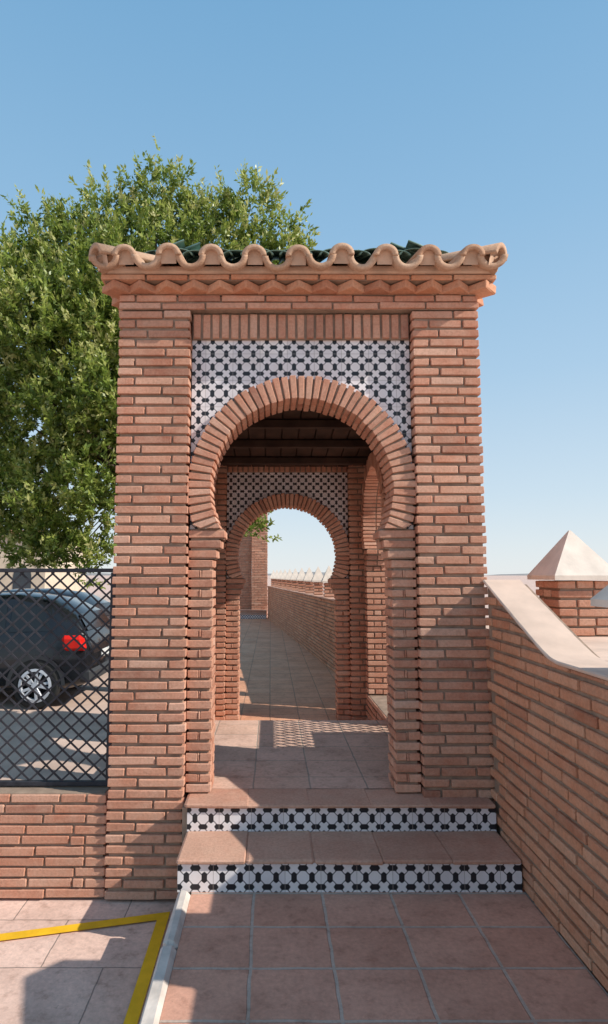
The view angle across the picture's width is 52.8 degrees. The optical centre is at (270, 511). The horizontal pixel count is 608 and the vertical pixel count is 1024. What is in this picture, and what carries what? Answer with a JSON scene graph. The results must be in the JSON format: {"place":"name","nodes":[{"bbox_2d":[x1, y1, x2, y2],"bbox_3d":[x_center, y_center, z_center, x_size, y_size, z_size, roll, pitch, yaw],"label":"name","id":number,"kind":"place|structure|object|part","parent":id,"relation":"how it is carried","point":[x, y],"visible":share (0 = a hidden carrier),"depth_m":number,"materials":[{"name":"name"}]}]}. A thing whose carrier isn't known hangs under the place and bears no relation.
{"place":"outdoors","nodes":[
{"label":"outdoors","id":0,"kind":"place"},
{"bbox_2d":[0,530,85,591],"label":"cream building","id":1,"kind":"structure","parent":0,"point":[37,580],"depth_m":26.92,"materials":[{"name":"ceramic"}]},
{"bbox_2d":[12,572,30,588],"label":"window","id":2,"kind":"structure","parent":1,"relation":"in","point":[21,580],"depth_m":26.82,"materials":[{"name":"grey glass"}]},
{"bbox_2d":[238,618,336,719],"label":"corridor path","id":3,"kind":"structure","parent":0,"point":[283,675],"depth_m":9.70,"materials":[{"name":"tile"}]},
{"bbox_2d":[239,609,266,618],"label":"corridor steps","id":4,"kind":"structure","parent":3,"relation":"on","point":[251,614],"depth_m":23.02,"materials":[{"name":"tile"}]},
{"bbox_2d":[228,513,267,615],"bbox_3d":[-1.359,1.956,24.227,2.491,4.342,0.612,0,-6,0],"label":"brick gateway","id":5,"kind":"object","parent":4,"relation":"on","point":[253,557],"visible":0.48,"depth_m":23.98,"materials":[{"name":"brick"}]},
{"bbox_2d":[267,586,335,671],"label":"parapet wall","id":6,"kind":"structure","parent":3,"relation":"on","point":[305,620],"depth_m":13.42,"materials":[{"name":"brown brick"}]},
{"bbox_2d":[270,570,274,585],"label":"capped pillar","id":7,"kind":"structure","parent":6,"relation":"on","point":[271,578],"depth_m":22.50,"materials":[{"name":"white stone"}]},
{"bbox_2d":[273,570,278,586],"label":"capped pillar","id":8,"kind":"structure","parent":6,"relation":"on","point":[275,579],"depth_m":21.28,"materials":[{"name":"white stone"}]},
{"bbox_2d":[276,570,282,587],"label":"capped pillar","id":9,"kind":"structure","parent":6,"relation":"on","point":[279,580],"depth_m":20.09,"materials":[{"name":"white stone"}]},
{"bbox_2d":[280,570,286,587],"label":"capped pillar","id":10,"kind":"structure","parent":6,"relation":"on","point":[282,578],"depth_m":18.88,"materials":[{"name":"white stone"}]},
{"bbox_2d":[285,569,291,588],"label":"capped pillar","id":11,"kind":"structure","parent":6,"relation":"on","point":[288,580],"depth_m":17.67,"materials":[{"name":"white stone"}]},
{"bbox_2d":[290,568,297,589],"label":"capped pillar","id":12,"kind":"structure","parent":6,"relation":"on","point":[294,581],"depth_m":16.46,"materials":[{"name":"white stone"}]},
{"bbox_2d":[296,568,305,591],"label":"capped pillar","id":13,"kind":"structure","parent":6,"relation":"on","point":[301,582],"depth_m":15.25,"materials":[{"name":"white stone"}]},
{"bbox_2d":[303,567,313,592],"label":"capped pillar","id":14,"kind":"structure","parent":6,"relation":"on","point":[309,585],"depth_m":14.04,"materials":[{"name":"white stone"}]},
{"bbox_2d":[311,567,322,594],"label":"capped pillar","id":15,"kind":"structure","parent":6,"relation":"on","point":[317,583],"depth_m":12.84,"materials":[{"name":"white stone"}]},
{"bbox_2d":[321,566,333,596],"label":"capped pillar","id":16,"kind":"structure","parent":6,"relation":"on","point":[327,590],"depth_m":11.63,"materials":[{"name":"white stone"}]},
{"bbox_2d":[212,720,393,788],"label":"passage floor","id":17,"kind":"structure","parent":0,"point":[300,754],"depth_m":4.56,"materials":[{"name":"tile"}]},
{"bbox_2d":[0,575,607,1023],"bbox_3d":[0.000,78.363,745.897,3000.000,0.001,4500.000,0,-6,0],"label":"ground","id":18,"kind":"structure","parent":0,"point":[84,977],"depth_m":3.10,"materials":[{"name":"tile"}]},
{"bbox_2d":[0,595,109,779],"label":"parking lot","id":19,"kind":"structure","parent":18,"relation":"on","point":[94,742],"depth_m":7.31,"materials":[{"name":"grey asphalt"}]},
{"bbox_2d":[0,592,109,708],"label":"parked car","id":20,"kind":"object","parent":19,"relation":"on","point":[50,653],"visible":0.59,"depth_m":8.90,"materials":[{"name":"black paint"}]},
{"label":"windows","id":21,"kind":"part","parent":20,"relation":"part of","materials":[{"name":"black glass"}]},
{"bbox_2d":[3,588,109,618],"bbox_3d":[-5.320,2.386,12.522,4.320,1.645,2.100,0,-6,0],"label":"parked car","id":22,"kind":"object","parent":19,"relation":"on","point":[81,595],"visible":0.01,"depth_m":12.31,"materials":[{"name":"blue paint"}]},
{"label":"windows","id":23,"kind":"part","parent":22,"relation":"part of","materials":[{"name":"grey glass"}]},
{"bbox_2d":[0,786,109,897],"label":"wall","id":24,"kind":"structure","parent":18,"relation":"on","point":[53,843],"depth_m":3.67,"materials":[{"name":"brick"}]},
{"bbox_2d":[0,568,115,785],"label":"lattice fence","id":25,"kind":"object","parent":24,"relation":"on","point":[47,782],"visible":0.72,"depth_m":3.89,"materials":[{"name":"metal"}]},
{"bbox_2d":[0,912,169,1023],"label":"road marking","id":26,"kind":"object","parent":18,"relation":"on","point":[138,995],"visible":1,"depth_m":3.27,"materials":[{"name":"yellow paint"}]},
{"bbox_2d":[0,133,320,588],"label":"leafy tree","id":27,"kind":"object","parent":18,"relation":"on","point":[77,427],"visible":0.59,"depth_m":9.40,"materials":[{"name":"green plant"}]},
{"bbox_2d":[139,890,190,1023],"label":"kerb","id":28,"kind":"structure","parent":18,"relation":"on","point":[155,1000],"depth_m":2.58,"materials":[{"name":"stone"}]},
{"bbox_2d":[89,239,507,899],"bbox_3d":[0.175,0.239,5.602,2.669,4.502,3.999,0,-6,0],"label":"brick gateway","id":29,"kind":"object","parent":18,"relation":"on","point":[337,393],"visible":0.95,"depth_m":3.92,"materials":[{"name":"brick"}]},
{"bbox_2d":[176,789,522,894],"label":"entrance steps","id":30,"kind":"structure","parent":18,"relation":"on","point":[312,840],"depth_m":3.39,"materials":[{"name":"tile"}]},
{"bbox_2d":[483,580,607,992],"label":"boundary wall","id":31,"kind":"structure","parent":18,"relation":"on","point":[547,684],"depth_m":2.93,"materials":[{"name":"brown brick"}]},
{"bbox_2d":[0,0,607,574],"label":"sky","id":32,"kind":"structure","parent":0,"point":[449,125],"materials":[{"name":"blue"}]},
{"bbox_2d":[86,572,527,575],"bbox_3d":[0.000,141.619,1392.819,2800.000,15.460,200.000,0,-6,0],"label":"hills","id":33,"kind":"structure","parent":0,"point":[109,574],"depth_m":1443.03,"materials":[{"name":"grey"}]},
{"bbox_2d":[159,892,607,1023],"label":"ramp pavement","id":34,"kind":"structure","parent":0,"point":[376,957],"depth_m":2.61,"materials":[{"name":"tile"}]},
{"bbox_2d":[527,531,607,635],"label":"capped pillar","id":35,"kind":"structure","parent":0,"point":[569,562],"depth_m":3.98,"materials":[{"name":"brick"}]},
{"bbox_2d":[590,585,607,607],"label":"capped pillar","id":36,"kind":"structure","parent":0,"point":[599,599],"depth_m":2.47,"materials":[{"name":"ceramic"}]}
]}

